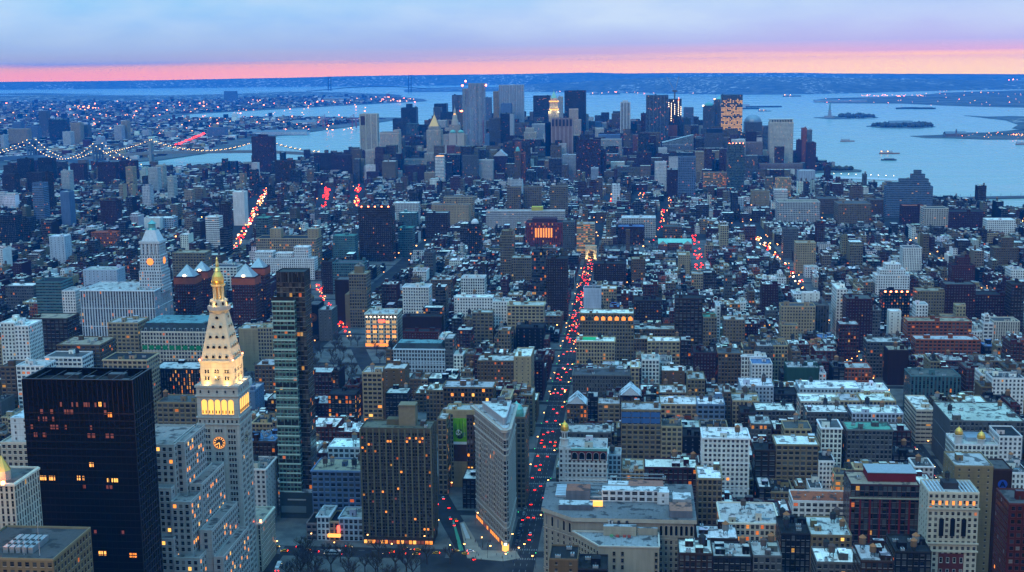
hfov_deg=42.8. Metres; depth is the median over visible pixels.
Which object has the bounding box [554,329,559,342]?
row house
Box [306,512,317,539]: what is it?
town house
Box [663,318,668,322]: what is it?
row house
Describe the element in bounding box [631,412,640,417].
blue window
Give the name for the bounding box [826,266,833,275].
row house
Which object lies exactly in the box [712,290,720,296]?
row house
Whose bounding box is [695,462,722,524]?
loft building
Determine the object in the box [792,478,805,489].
loft building
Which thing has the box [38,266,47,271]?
row house
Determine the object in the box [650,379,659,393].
row house
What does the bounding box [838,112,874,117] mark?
statue island woods
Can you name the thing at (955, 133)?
terminal house
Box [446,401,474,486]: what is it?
billboard block
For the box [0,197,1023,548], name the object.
distant houses
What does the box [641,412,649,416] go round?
blue window
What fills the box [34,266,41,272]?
row house
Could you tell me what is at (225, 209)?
apartment building
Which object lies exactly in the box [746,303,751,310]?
row house
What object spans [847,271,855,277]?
row house
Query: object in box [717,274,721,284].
row house
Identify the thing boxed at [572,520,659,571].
blank walled loft
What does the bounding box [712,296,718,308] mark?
row house
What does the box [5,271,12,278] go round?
row house
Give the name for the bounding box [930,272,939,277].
row house
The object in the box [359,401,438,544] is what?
apartment tower
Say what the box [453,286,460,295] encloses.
row house
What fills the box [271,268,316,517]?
glass tower
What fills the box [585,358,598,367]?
loft building
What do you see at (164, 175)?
housing block
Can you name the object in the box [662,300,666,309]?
row house
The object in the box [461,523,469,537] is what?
pale paving patch
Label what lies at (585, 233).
office building
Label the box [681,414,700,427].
loft building
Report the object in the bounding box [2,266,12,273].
row house
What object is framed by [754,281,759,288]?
row house
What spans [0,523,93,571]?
building
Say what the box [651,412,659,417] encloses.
blue window
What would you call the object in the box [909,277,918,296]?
apartment building
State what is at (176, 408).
loft building
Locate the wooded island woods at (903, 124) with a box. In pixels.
[871,120,933,127]
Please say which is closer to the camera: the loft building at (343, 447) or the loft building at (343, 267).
the loft building at (343, 447)
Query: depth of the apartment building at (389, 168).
3687.24 m
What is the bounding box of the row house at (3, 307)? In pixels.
[0,303,6,311]
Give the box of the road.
[232,170,983,571]
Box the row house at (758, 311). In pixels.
[755,309,761,315]
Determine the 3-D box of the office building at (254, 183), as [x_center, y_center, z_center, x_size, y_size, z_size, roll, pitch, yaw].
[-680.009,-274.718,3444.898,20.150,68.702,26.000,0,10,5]
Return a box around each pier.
[833,174,896,180]
[950,194,1023,198]
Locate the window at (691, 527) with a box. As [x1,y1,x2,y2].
[690,526,692,536]
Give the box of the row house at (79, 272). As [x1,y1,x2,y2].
[75,267,86,276]
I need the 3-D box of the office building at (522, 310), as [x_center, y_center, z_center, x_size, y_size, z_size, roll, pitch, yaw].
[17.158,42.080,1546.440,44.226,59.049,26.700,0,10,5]
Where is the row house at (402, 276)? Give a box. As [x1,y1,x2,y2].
[399,272,406,283]
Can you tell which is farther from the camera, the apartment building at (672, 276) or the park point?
the park point
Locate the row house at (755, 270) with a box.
[752,267,759,275]
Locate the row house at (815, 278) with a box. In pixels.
[812,273,818,286]
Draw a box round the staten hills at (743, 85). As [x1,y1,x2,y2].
[404,76,1023,94]
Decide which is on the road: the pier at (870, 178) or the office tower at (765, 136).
the office tower at (765, 136)
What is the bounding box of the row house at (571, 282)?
[569,277,573,289]
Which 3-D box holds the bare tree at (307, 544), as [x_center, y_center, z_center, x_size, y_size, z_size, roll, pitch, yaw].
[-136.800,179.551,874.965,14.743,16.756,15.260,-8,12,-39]
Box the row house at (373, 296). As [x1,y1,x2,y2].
[371,292,378,300]
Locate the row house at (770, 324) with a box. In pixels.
[765,317,774,329]
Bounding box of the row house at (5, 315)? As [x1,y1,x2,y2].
[0,310,12,321]
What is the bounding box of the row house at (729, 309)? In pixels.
[727,307,732,314]
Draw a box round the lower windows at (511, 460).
[475,428,516,540]
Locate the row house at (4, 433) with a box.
[0,427,8,438]
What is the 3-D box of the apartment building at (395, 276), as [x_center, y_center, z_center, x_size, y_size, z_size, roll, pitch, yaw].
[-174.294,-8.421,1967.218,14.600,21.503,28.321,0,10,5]
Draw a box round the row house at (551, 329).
[548,325,554,341]
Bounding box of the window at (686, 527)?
[685,526,687,536]
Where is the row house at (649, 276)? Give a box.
[646,273,652,280]
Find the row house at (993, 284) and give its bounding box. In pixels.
[987,281,996,290]
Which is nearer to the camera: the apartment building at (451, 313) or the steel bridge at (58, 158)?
the apartment building at (451, 313)
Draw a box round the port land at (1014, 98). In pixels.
[817,90,1023,107]
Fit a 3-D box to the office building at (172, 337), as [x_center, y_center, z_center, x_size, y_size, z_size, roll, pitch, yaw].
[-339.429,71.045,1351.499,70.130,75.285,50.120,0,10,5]
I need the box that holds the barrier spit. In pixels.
[0,93,92,94]
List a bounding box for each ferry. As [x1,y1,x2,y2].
[840,139,854,141]
[879,151,899,153]
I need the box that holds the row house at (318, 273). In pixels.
[315,267,320,279]
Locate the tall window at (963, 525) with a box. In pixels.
[960,519,966,536]
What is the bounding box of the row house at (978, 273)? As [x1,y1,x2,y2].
[975,267,984,282]
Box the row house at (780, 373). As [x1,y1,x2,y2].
[778,367,783,380]
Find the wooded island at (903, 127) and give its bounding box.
[866,126,934,128]
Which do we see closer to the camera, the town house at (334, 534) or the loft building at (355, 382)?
the town house at (334, 534)
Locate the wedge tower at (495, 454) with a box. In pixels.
[470,396,518,551]
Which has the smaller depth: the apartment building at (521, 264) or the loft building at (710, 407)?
the loft building at (710, 407)
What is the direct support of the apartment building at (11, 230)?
on the road
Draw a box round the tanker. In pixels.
[743,104,781,107]
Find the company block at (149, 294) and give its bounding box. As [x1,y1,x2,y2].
[79,219,173,335]
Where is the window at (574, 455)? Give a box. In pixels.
[572,452,577,459]
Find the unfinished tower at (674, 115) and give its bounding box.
[666,76,681,135]
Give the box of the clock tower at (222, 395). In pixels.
[194,257,258,571]
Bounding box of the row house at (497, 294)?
[494,292,502,297]
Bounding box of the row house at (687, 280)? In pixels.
[685,277,690,285]
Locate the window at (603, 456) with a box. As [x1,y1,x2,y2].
[600,453,605,459]
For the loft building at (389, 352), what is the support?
on the road
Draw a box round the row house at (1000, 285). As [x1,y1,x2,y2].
[997,282,1004,290]
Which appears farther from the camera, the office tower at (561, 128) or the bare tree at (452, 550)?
the office tower at (561, 128)
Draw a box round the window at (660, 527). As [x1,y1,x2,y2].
[659,525,662,535]
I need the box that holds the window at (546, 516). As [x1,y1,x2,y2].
[545,514,547,524]
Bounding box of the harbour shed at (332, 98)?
[323,97,350,100]
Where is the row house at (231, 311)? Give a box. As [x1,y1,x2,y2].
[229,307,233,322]
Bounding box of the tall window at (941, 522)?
[938,518,944,536]
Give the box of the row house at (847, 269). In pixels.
[843,264,850,274]
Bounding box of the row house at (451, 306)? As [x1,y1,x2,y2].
[449,302,453,311]
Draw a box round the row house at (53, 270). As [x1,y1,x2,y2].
[43,267,57,273]
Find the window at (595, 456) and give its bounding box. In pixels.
[593,452,598,459]
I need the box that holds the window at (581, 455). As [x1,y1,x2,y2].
[579,452,584,459]
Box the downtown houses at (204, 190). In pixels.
[0,111,1023,221]
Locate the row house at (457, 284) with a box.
[454,282,460,288]
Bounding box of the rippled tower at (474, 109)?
[462,80,486,145]
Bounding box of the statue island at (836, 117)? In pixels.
[814,116,877,118]
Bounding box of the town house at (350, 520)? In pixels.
[338,506,363,540]
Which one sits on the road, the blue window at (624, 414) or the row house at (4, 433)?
the row house at (4, 433)
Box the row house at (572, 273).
[569,270,574,284]
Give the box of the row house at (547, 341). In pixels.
[544,334,549,347]
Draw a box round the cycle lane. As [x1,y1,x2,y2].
[453,520,462,550]
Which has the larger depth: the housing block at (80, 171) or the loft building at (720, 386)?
the housing block at (80, 171)
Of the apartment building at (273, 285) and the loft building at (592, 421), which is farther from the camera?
the apartment building at (273, 285)
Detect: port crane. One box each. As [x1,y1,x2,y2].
[318,114,330,127]
[347,114,358,127]
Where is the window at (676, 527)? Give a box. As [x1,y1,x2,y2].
[675,526,677,536]
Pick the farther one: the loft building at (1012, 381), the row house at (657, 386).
the row house at (657, 386)
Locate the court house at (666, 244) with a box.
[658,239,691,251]
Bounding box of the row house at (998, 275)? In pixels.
[992,272,1003,279]
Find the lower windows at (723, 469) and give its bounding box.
[700,454,747,497]
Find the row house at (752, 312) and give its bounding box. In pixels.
[749,308,756,315]
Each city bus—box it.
[275,561,281,570]
[324,549,341,554]
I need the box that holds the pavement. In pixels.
[233,240,1023,571]
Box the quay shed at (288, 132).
[244,129,309,134]
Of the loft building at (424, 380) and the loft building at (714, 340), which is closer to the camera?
the loft building at (424, 380)
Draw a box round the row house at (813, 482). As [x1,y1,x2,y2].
[806,474,821,489]
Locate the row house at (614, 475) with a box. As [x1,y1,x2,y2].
[608,474,618,480]
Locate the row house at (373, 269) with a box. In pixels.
[370,265,376,279]
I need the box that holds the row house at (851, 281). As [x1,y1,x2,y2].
[849,279,858,288]
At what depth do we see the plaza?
895.98 m
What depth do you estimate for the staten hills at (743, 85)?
14455.81 m
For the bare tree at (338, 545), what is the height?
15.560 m
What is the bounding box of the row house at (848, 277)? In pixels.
[845,275,852,282]
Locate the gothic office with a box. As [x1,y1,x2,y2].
[0,456,42,528]
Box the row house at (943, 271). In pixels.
[937,267,947,280]
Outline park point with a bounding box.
[815,169,861,173]
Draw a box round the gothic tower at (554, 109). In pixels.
[549,92,558,121]
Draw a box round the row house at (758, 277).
[755,274,762,282]
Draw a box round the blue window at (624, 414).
[621,412,630,416]
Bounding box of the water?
[0,85,1023,206]
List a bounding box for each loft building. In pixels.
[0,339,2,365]
[0,373,1,395]
[0,394,14,423]
[0,424,7,430]
[1,408,23,425]
[5,280,36,310]
[7,411,20,435]
[102,351,161,423]
[108,315,147,351]
[157,389,197,424]
[160,359,200,397]
[238,324,261,370]
[250,383,264,409]
[251,413,257,420]
[252,411,276,431]
[252,429,278,477]
[253,454,278,517]
[255,358,275,391]
[255,407,267,415]
[257,323,273,360]
[264,390,273,409]
[267,392,276,412]
[270,417,276,429]
[278,478,279,504]
[310,453,361,512]
[314,363,334,394]
[315,395,328,416]
[316,416,343,441]
[316,433,322,450]
[317,442,330,457]
[328,386,360,421]
[328,432,359,457]
[330,416,357,421]
[332,257,367,293]
[332,359,344,387]
[335,419,363,437]
[344,377,362,415]
[362,362,383,421]
[383,359,409,418]
[385,382,411,418]
[386,340,396,363]
[393,200,420,219]
[398,225,415,256]
[399,210,418,226]
[402,282,431,312]
[402,313,443,332]
[403,327,440,339]
[410,369,425,398]
[414,385,427,411]
[421,372,431,384]
[426,378,443,433]
[428,369,459,385]
[431,203,470,225]
[431,276,452,298]
[437,407,450,494]
[439,332,452,339]
[443,195,474,218]
[445,333,456,369]
[451,313,464,335]
[454,348,465,371]
[457,320,473,347]
[460,360,474,379]
[461,274,486,293]
[462,468,475,508]
[464,308,471,325]
[465,342,475,366]
[472,309,493,347]
[473,341,489,356]
[474,344,493,378]
[477,352,513,382]
[486,340,496,351]
[494,323,506,336]
[494,325,515,352]
[496,381,504,400]
[498,321,511,352]
[500,389,513,400]
[501,379,522,396]
[511,393,526,404]
[514,347,533,386]
[516,320,545,348]
[519,385,535,436]
[534,350,544,400]
[535,392,539,421]
[536,348,549,380]
[536,348,551,372]
[545,362,546,390]
[552,350,554,363]
[565,417,578,422]
[567,390,587,423]
[567,423,611,445]
[574,363,584,367]
[576,332,615,364]
[583,284,601,308]
[583,419,599,423]
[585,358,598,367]
[587,391,597,421]
[598,392,619,426]
[601,363,615,367]
[602,285,616,308]
[606,387,621,396]
[608,444,620,480]
[609,298,619,308]
[613,420,620,446]
[617,422,620,446]
[620,381,640,419]
[621,359,641,377]
[622,459,643,480]
[627,356,640,388]
[630,360,639,387]
[634,321,674,335]
[634,329,646,358]
[640,319,655,324]
[640,377,653,401]
[641,348,658,383]
[643,386,659,401]
[644,449,696,504]
[647,331,679,364]
[658,378,685,395]
[659,350,671,384]
[660,389,695,418]
[661,363,684,384]
[661,418,681,457]
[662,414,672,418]
[670,453,699,464]
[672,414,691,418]
[677,533,712,571]
[680,336,690,365]
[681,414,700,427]
[682,428,700,453]
[684,365,693,384]
[686,366,704,395]
[687,451,698,464]
[691,270,702,288]
[691,344,703,364]
[693,345,715,383]
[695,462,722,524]
[695,520,737,540]
[696,392,724,419]
[698,419,727,426]
[700,424,750,497]
[702,313,716,345]
[705,378,719,394]
[705,388,717,395]
[710,337,718,345]
[711,535,750,571]
[715,301,719,338]
[715,343,738,355]
[716,343,741,384]
[718,384,737,391]
[719,336,729,342]
[722,313,744,342]
[722,383,730,426]
[722,490,733,501]
[731,384,756,392]
[731,385,758,426]
[733,495,763,501]
[738,374,773,401]
[738,401,755,427]
[741,341,747,348]
[741,351,766,377]
[744,315,758,337]
[748,335,760,353]
[748,415,771,441]
[749,357,771,380]
[749,434,767,466]
[749,460,753,494]
[749,532,781,571]
[752,436,775,497]
[753,398,795,418]
[755,335,772,380]
[759,327,778,337]
[761,330,778,338]
[763,333,787,379]
[763,499,779,515]
[769,478,792,500]
[770,417,793,441]
[772,433,819,485]
[773,381,796,409]
[774,499,790,512]
[775,507,810,571]
[781,413,811,434]
[782,379,801,386]
[784,356,819,380]
[785,334,809,354]
[788,343,800,360]
[788,489,842,515]
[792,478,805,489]
[795,376,860,393]
[796,393,839,419]
[798,329,822,337]
[801,354,828,379]
[802,329,815,340]
[803,397,847,425]
[804,507,851,571]
[808,338,822,354]
[810,538,852,571]
[811,341,836,360]
[811,423,816,437]
[815,333,834,340]
[816,415,842,467]
[818,362,825,379]
[818,449,834,489]
[822,336,836,349]
[828,355,845,379]
[831,465,845,489]
[835,387,860,408]
[841,421,893,467]
[843,361,871,381]
[847,396,902,422]
[847,459,868,469]
[852,534,893,571]
[857,380,888,391]
[857,390,895,404]
[862,334,901,377]
[872,304,881,336]
[872,461,909,463]
[879,287,909,323]
[880,331,891,336]
[883,341,908,384]
[886,309,900,333]
[886,529,931,571]
[889,416,910,445]
[892,438,916,462]
[896,330,908,347]
[902,315,971,341]
[903,367,960,411]
[906,338,910,353]
[908,453,934,478]
[910,333,980,353]
[912,300,927,316]
[913,353,937,359]
[915,470,930,483]
[916,356,923,365]
[923,353,940,368]
[928,391,946,406]
[936,349,971,365]
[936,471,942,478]
[939,357,950,368]
[948,393,986,401]
[958,354,985,392]
[960,391,973,394]
[967,352,977,360]
[972,325,982,340]
[973,349,1003,366]
[974,362,993,386]
[974,376,992,394]
[980,339,1000,353]
[980,391,1005,401]
[985,367,1023,413]
[989,361,1002,371]
[989,425,1021,459]
[991,339,1001,353]
[998,357,1023,375]
[1000,353,1015,360]
[1001,389,1020,415]
[1002,333,1022,361]
[1005,452,1023,488]
[1017,337,1023,358]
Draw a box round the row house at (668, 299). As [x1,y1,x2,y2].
[665,297,671,303]
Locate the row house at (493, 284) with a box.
[490,279,497,291]
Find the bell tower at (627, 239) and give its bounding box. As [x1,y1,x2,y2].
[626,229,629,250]
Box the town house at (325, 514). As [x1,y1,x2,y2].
[316,505,337,540]
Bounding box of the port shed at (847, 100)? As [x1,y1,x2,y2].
[813,99,866,101]
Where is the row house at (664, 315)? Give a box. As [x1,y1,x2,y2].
[662,312,666,322]
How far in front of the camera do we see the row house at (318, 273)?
2046.17 m
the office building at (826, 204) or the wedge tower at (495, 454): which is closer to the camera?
the wedge tower at (495, 454)
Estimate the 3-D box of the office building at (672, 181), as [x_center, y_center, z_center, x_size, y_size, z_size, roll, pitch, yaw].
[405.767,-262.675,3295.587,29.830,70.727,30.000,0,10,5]
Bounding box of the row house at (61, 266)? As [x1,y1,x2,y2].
[56,264,68,271]
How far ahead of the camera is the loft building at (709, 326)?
1465.38 m
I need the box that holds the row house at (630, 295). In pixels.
[629,291,632,302]
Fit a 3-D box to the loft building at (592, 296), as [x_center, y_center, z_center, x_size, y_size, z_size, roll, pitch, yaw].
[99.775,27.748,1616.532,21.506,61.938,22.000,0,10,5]
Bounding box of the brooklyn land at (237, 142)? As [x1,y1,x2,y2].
[0,95,425,169]
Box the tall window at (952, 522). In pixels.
[949,518,955,536]
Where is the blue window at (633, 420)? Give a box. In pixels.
[631,418,640,422]
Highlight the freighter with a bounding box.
[590,92,619,94]
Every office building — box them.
[0,410,27,465]
[28,313,79,355]
[36,277,72,313]
[49,234,71,263]
[56,335,116,367]
[83,264,125,285]
[91,230,120,246]
[141,315,208,362]
[144,216,163,228]
[163,215,177,229]
[210,262,241,288]
[220,226,232,254]
[233,190,248,225]
[249,169,259,194]
[255,214,272,237]
[255,227,321,266]
[311,300,323,340]
[318,305,337,340]
[333,233,358,259]
[364,306,402,346]
[393,339,444,371]
[404,158,424,163]
[423,305,444,331]
[442,378,496,407]
[462,154,478,176]
[479,158,493,179]
[493,149,507,173]
[507,298,545,332]
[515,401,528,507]
[525,217,563,246]
[534,146,544,151]
[549,544,578,571]
[562,153,575,182]
[572,365,630,396]
[576,139,600,178]
[577,221,594,257]
[578,554,607,571]
[580,304,633,360]
[598,134,619,137]
[601,138,621,155]
[601,149,605,177]
[606,153,619,160]
[618,224,643,244]
[621,215,655,237]
[621,398,660,476]
[632,151,654,174]
[655,160,666,189]
[662,134,693,149]
[663,224,681,238]
[667,168,677,196]
[676,151,693,155]
[703,171,725,187]
[716,498,777,543]
[759,162,802,173]
[773,188,787,200]
[775,176,790,196]
[775,199,819,221]
[797,169,814,181]
[801,290,819,302]
[810,299,828,332]
[814,195,838,213]
[833,201,870,223]
[842,464,919,544]
[866,197,883,215]
[883,170,932,216]
[899,204,923,224]
[904,395,932,443]
[919,205,948,228]
[931,400,1023,464]
[945,426,998,457]
[948,209,984,228]
[982,218,1015,235]
[990,317,1019,340]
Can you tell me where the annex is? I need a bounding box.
[256,506,275,571]
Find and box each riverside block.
[0,134,8,147]
[8,128,31,143]
[12,122,24,128]
[26,125,41,139]
[38,110,49,135]
[48,119,69,140]
[62,131,74,144]
[70,122,84,143]
[84,125,91,137]
[96,136,105,148]
[114,124,124,140]
[121,120,130,138]
[142,129,151,135]
[164,131,174,137]
[207,127,227,136]
[224,91,237,101]
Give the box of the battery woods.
[822,165,853,170]
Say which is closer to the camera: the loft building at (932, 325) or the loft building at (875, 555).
the loft building at (875, 555)
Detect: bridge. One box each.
[0,140,187,175]
[84,139,318,163]
[306,75,428,92]
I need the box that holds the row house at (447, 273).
[443,271,451,274]
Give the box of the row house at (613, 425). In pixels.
[604,420,614,444]
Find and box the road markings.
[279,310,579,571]
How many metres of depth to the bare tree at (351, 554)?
873.36 m
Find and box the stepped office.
[155,424,250,571]
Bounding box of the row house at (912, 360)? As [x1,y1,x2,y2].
[908,354,916,365]
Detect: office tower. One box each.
[21,367,163,571]
[345,262,371,327]
[359,113,379,149]
[380,129,401,152]
[393,118,409,137]
[401,104,417,122]
[406,122,418,135]
[412,140,426,147]
[419,124,427,135]
[424,152,433,163]
[426,114,442,152]
[433,107,441,119]
[434,103,447,111]
[437,120,446,127]
[441,111,451,119]
[443,107,467,145]
[452,94,462,115]
[456,110,462,127]
[485,133,489,145]
[486,97,491,119]
[489,117,500,144]
[493,90,498,117]
[499,84,524,121]
[500,112,514,143]
[501,103,511,112]
[514,122,524,137]
[524,127,536,138]
[532,123,544,138]
[533,95,550,123]
[545,122,550,156]
[551,117,572,153]
[558,95,562,117]
[564,90,585,133]
[569,108,580,134]
[586,113,588,130]
[589,121,594,129]
[595,121,602,127]
[620,100,630,132]
[630,121,636,133]
[641,112,645,131]
[646,94,667,140]
[678,155,695,198]
[681,117,690,134]
[683,107,693,124]
[703,102,714,127]
[704,128,723,147]
[714,95,720,125]
[720,94,742,137]
[723,136,728,147]
[726,142,744,190]
[743,115,761,130]
[745,141,762,154]
[762,125,767,149]
[768,118,793,162]
[918,470,979,571]
[943,451,993,571]
[987,458,1012,571]
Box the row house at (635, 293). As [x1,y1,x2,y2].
[633,291,637,302]
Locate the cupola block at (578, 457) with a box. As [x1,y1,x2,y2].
[559,420,607,482]
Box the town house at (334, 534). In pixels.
[328,510,341,540]
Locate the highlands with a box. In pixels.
[0,72,1023,89]
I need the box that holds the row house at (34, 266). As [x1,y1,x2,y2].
[31,264,38,268]
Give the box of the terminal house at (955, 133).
[943,128,966,136]
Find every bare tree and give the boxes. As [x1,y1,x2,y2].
[279,561,292,571]
[285,564,304,571]
[289,553,310,571]
[290,546,307,567]
[293,535,316,556]
[298,541,317,560]
[298,548,315,570]
[300,563,323,571]
[307,554,324,571]
[320,542,333,552]
[321,549,342,571]
[327,348,334,358]
[331,541,350,560]
[340,558,360,571]
[342,545,356,559]
[357,551,369,571]
[364,551,383,571]
[366,532,386,558]
[370,550,386,571]
[378,564,398,571]
[379,543,405,564]
[383,567,400,571]
[392,547,416,571]
[398,540,408,559]
[401,556,425,571]
[419,543,435,563]
[443,544,457,563]
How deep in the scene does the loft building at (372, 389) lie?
1178.30 m
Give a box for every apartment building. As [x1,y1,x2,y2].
[0,213,22,244]
[0,243,12,265]
[0,260,10,271]
[0,272,8,284]
[0,291,5,298]
[0,314,25,364]
[0,360,24,408]
[10,273,32,283]
[12,258,31,276]
[12,301,28,316]
[14,320,44,359]
[16,358,55,407]
[22,216,36,240]
[23,297,36,305]
[29,303,37,316]
[32,185,49,224]
[33,276,42,281]
[44,348,93,366]
[45,271,58,276]
[47,257,57,267]
[60,189,75,225]
[60,264,72,275]
[61,270,78,283]
[62,285,84,322]
[78,257,84,268]
[83,257,96,267]
[100,198,121,225]
[109,259,129,265]
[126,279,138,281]
[127,255,139,272]
[128,259,139,281]
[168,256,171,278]
[172,248,211,277]
[173,265,202,314]
[194,261,213,311]
[205,214,222,250]
[219,201,232,234]
[223,257,232,263]
[226,284,232,302]
[231,263,261,324]
[240,319,259,326]
[249,257,271,322]
[251,134,276,172]
[254,245,317,279]
[270,274,276,297]
[274,159,295,185]
[314,152,341,171]
[321,258,335,293]
[331,154,352,173]
[335,276,348,319]
[352,148,361,173]
[358,205,395,261]
[365,148,374,164]
[374,286,381,294]
[381,278,399,307]
[382,160,397,178]
[390,273,399,280]
[396,293,402,312]
[405,165,425,182]
[408,268,412,282]
[411,274,422,282]
[412,267,429,280]
[423,250,435,276]
[424,171,434,181]
[426,210,449,238]
[435,155,445,180]
[435,283,448,331]
[436,257,443,272]
[441,275,456,288]
[445,161,452,180]
[449,311,453,325]
[454,289,493,315]
[467,219,482,253]
[467,265,474,274]
[480,257,488,283]
[486,206,564,228]
[493,292,510,328]
[500,228,514,274]
[501,274,511,283]
[501,276,508,296]
[505,297,517,300]
[507,185,520,208]
[508,290,522,296]
[511,254,531,282]
[514,147,520,178]
[518,276,524,291]
[521,152,525,183]
[523,185,541,208]
[525,291,531,296]
[528,277,531,290]
[532,248,546,296]
[545,305,562,333]
[546,255,568,321]
[550,185,567,213]
[563,218,574,251]
[569,263,576,280]
[591,166,598,179]
[594,258,626,284]
[612,113,619,128]
[616,285,625,301]
[621,289,628,308]
[627,268,630,284]
[631,256,644,283]
[633,278,641,286]
[634,295,661,322]
[643,280,658,295]
[646,269,655,274]
[655,267,668,278]
[658,147,666,152]
[658,275,666,283]
[658,284,661,297]
[662,288,675,297]
[665,276,675,289]
[669,303,674,322]
[670,273,680,284]
[672,270,679,277]
[674,294,701,345]
[675,284,689,292]
[678,251,689,274]
[680,265,685,283]
[687,286,698,294]
[699,291,713,300]
[703,270,716,288]
[704,298,711,305]
[713,265,719,274]
[719,299,729,306]
[720,304,726,316]
[722,281,736,286]
[723,263,728,270]
[723,269,732,299]
[728,298,739,310]
[736,271,741,288]
[737,309,749,316]
[738,287,744,294]
[740,268,747,287]
[746,283,754,304]
[747,277,755,288]
[750,189,769,205]
[754,298,759,308]
[758,319,767,329]
[760,276,777,314]
[761,274,776,279]
[765,302,777,321]
[768,259,779,274]
[774,269,785,282]
[778,283,789,293]
[778,286,783,310]
[778,300,815,336]
[779,260,785,273]
[780,321,797,338]
[781,225,798,257]
[784,264,790,282]
[791,288,800,298]
[793,240,815,272]
[796,139,801,162]
[801,127,806,161]
[805,141,815,171]
[807,129,811,141]
[819,268,826,281]
[822,286,831,300]
[823,279,837,287]
[830,283,846,335]
[833,268,840,280]
[835,317,858,361]
[836,266,845,272]
[840,267,845,282]
[842,293,872,350]
[847,289,858,293]
[853,283,863,292]
[859,276,872,293]
[860,264,873,275]
[864,292,878,298]
[872,260,909,295]
[880,322,886,332]
[899,244,921,270]
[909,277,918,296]
[912,285,944,316]
[918,278,931,286]
[923,267,937,275]
[936,277,945,286]
[939,303,967,317]
[940,279,975,318]
[948,254,974,281]
[970,318,979,327]
[974,282,980,289]
[974,289,1004,319]
[979,313,993,341]
[989,234,1018,264]
[992,488,1023,571]
[994,265,1004,275]
[1002,276,1011,283]
[1004,279,1023,331]
[1005,263,1023,278]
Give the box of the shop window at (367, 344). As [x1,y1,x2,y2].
[366,343,387,346]
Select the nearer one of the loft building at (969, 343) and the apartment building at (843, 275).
the loft building at (969, 343)
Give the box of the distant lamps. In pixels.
[0,79,1022,391]
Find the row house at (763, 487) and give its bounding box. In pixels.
[755,476,771,499]
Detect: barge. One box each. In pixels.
[881,158,896,160]
[896,107,917,108]
[913,107,935,108]
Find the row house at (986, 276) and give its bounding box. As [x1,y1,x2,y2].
[982,272,992,286]
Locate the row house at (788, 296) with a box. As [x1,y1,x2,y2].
[784,292,791,301]
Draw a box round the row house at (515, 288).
[512,284,517,291]
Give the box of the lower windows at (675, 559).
[546,551,676,571]
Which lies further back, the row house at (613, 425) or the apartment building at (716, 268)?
the apartment building at (716, 268)
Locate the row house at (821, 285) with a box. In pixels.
[818,282,825,296]
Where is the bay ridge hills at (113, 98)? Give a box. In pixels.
[0,91,401,102]
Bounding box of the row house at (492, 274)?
[489,271,496,277]
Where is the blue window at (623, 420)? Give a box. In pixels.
[621,417,630,422]
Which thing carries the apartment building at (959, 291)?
on the road
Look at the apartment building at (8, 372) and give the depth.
1209.00 m
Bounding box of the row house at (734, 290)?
[732,287,737,294]
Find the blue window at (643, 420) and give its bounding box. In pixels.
[641,418,649,422]
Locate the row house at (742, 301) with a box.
[739,297,745,310]
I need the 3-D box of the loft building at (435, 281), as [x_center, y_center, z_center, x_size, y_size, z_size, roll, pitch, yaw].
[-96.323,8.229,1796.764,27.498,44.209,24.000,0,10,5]
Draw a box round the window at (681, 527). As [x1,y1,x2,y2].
[680,526,682,536]
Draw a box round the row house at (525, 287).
[523,282,528,294]
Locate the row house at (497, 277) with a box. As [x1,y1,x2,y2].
[493,275,500,281]
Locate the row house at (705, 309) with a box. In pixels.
[702,307,709,312]
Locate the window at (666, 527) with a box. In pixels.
[664,526,667,535]
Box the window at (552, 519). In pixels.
[551,516,553,526]
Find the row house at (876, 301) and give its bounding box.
[873,298,878,304]
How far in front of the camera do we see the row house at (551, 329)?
1571.27 m
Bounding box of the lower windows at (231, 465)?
[224,453,256,571]
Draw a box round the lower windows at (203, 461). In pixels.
[158,457,249,571]
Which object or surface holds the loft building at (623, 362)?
on the road
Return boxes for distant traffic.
[175,133,803,341]
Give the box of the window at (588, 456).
[586,452,591,459]
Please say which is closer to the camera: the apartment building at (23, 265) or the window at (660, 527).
the window at (660, 527)
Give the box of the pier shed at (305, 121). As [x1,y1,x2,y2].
[291,120,317,123]
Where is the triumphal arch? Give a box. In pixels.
[585,245,596,258]
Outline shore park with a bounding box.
[964,115,1023,129]
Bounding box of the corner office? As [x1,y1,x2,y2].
[541,469,696,571]
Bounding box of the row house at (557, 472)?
[556,458,558,481]
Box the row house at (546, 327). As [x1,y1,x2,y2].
[545,324,548,333]
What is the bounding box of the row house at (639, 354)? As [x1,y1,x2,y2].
[636,351,643,359]
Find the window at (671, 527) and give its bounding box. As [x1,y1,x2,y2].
[669,526,672,535]
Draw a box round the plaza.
[460,522,519,560]
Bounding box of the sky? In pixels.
[0,0,1023,81]
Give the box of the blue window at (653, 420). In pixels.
[651,418,659,423]
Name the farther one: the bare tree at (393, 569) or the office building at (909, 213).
the office building at (909, 213)
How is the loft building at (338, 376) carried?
on the road
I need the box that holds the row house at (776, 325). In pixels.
[773,319,778,330]
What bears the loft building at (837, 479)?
on the road
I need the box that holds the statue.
[824,103,834,117]
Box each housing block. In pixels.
[2,172,20,192]
[3,164,16,173]
[17,157,34,178]
[26,171,44,191]
[32,181,47,186]
[38,157,56,179]
[45,171,55,209]
[61,169,74,189]
[70,163,87,184]
[97,161,119,185]
[119,160,138,181]
[125,166,137,194]
[148,166,161,190]
[156,164,166,188]
[167,174,177,199]
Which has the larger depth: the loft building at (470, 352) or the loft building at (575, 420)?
the loft building at (470, 352)
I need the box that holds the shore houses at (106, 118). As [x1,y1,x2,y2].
[0,94,412,160]
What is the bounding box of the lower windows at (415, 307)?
[404,300,431,312]
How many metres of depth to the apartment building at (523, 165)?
3531.76 m
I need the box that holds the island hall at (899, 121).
[888,121,912,122]

